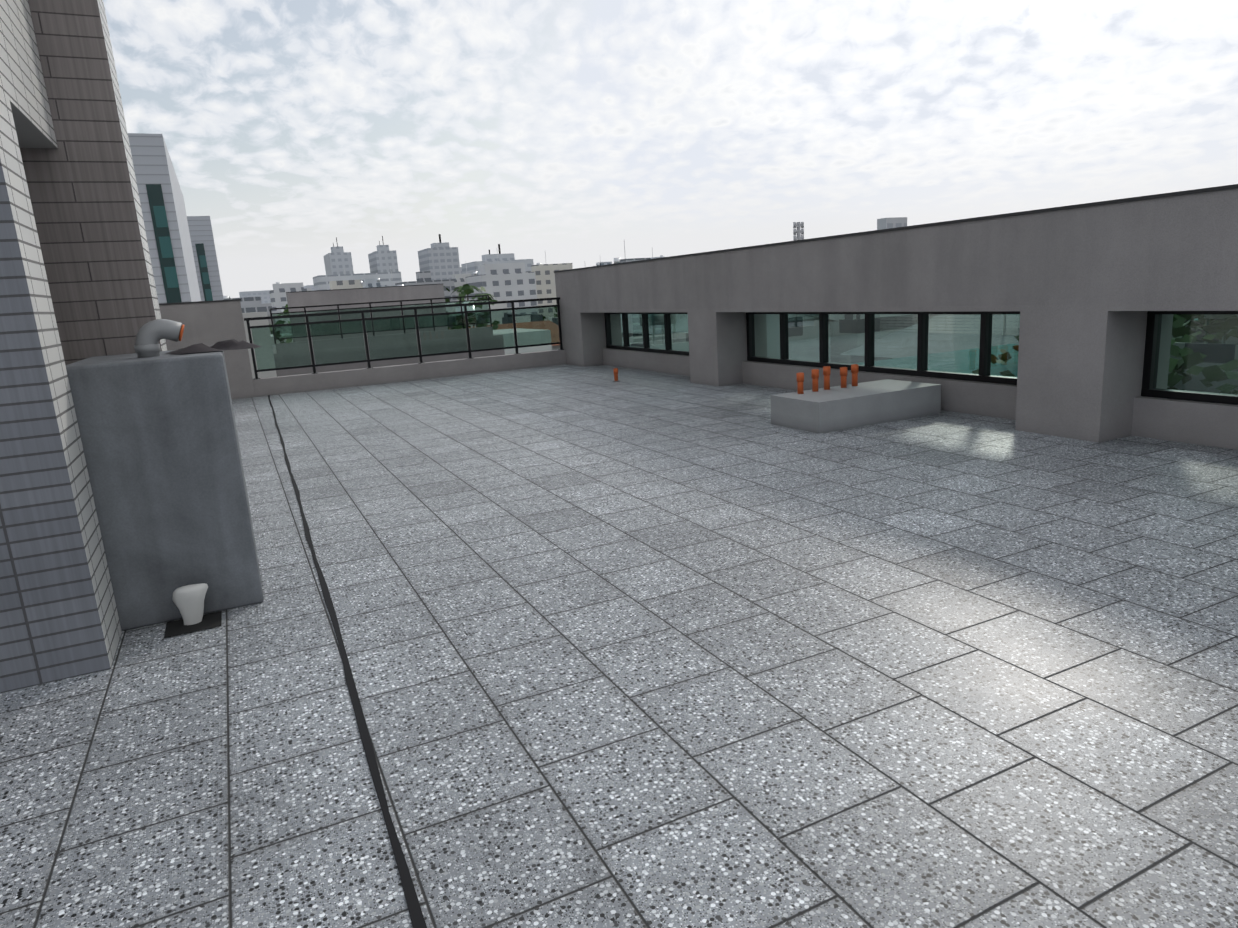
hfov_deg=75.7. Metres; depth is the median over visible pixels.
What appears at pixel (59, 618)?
brick wall
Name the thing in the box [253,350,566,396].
parapet
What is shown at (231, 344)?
rag on box
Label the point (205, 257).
building
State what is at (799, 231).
building
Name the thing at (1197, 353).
window glass
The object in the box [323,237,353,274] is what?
skyline twin tower
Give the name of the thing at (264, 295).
block
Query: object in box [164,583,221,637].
floor drain with wrapped stub
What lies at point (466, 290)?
tree
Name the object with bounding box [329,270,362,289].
block
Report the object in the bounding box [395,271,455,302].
block
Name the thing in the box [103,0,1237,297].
sky
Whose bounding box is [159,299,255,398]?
parapet wall
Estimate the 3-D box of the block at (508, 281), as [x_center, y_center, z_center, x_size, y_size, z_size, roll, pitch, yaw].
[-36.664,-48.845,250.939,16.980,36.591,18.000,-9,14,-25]
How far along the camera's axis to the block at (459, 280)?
314.31 m
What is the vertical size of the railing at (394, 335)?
0.962 m
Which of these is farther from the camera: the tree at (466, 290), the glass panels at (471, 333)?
the tree at (466, 290)
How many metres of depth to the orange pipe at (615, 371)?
11.56 m
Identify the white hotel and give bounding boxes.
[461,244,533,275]
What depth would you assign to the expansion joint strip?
2.45 m
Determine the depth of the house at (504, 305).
99.81 m
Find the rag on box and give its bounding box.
[168,339,260,354]
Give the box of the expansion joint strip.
[268,395,426,927]
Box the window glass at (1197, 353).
[608,314,1237,395]
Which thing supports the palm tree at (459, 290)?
on the city ground
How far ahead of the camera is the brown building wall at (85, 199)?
3.94 m
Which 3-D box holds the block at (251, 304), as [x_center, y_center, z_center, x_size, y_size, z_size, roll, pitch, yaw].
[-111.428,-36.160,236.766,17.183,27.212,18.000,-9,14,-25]
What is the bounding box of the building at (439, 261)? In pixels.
[418,234,460,279]
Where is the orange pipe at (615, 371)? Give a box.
[613,368,619,381]
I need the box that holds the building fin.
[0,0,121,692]
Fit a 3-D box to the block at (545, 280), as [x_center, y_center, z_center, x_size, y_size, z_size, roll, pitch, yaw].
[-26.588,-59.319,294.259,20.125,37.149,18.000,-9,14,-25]
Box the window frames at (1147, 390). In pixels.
[604,311,1237,404]
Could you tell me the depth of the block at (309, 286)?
882.78 m
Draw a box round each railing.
[244,297,563,378]
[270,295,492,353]
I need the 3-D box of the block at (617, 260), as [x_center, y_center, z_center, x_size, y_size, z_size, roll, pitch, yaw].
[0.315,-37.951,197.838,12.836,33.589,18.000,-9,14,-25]
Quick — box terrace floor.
[0,364,1237,927]
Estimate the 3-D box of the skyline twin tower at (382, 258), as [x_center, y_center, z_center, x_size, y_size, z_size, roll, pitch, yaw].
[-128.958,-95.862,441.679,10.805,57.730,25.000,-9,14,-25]
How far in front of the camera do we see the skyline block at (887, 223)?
256.33 m
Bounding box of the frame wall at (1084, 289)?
[554,184,1237,449]
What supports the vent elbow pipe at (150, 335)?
on the concrete service box
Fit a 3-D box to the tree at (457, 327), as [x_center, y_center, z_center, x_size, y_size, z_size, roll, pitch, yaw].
[-10.200,2.183,45.596,9.180,22.085,11.424,0,13,14]
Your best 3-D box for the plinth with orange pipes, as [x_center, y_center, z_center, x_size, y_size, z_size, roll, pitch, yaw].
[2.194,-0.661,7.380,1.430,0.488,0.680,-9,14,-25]
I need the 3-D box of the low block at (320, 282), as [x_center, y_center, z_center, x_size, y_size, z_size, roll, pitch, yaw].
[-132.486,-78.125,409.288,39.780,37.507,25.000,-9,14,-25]
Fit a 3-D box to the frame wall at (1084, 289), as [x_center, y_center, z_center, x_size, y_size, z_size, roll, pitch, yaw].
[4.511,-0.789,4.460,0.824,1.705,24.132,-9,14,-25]
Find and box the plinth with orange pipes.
[770,364,940,433]
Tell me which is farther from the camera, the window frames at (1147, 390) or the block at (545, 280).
the block at (545, 280)
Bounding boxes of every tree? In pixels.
[269,320,291,342]
[443,284,499,329]
[450,322,461,329]
[451,285,481,300]
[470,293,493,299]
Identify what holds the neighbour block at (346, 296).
on the city ground
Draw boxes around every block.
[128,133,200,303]
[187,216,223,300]
[223,296,272,314]
[239,290,270,303]
[242,284,551,377]
[269,282,311,312]
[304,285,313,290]
[313,272,401,290]
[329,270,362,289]
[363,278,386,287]
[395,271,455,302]
[452,267,476,300]
[465,253,537,313]
[526,253,572,320]
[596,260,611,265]
[614,240,650,263]
[877,217,906,229]
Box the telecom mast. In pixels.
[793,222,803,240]
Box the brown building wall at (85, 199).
[20,0,166,364]
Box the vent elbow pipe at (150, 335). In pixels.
[134,319,184,357]
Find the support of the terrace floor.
on the lower building body
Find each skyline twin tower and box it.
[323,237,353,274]
[368,236,398,272]
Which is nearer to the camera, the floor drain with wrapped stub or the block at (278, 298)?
the floor drain with wrapped stub
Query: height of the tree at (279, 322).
21.738 m
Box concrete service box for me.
[66,350,263,630]

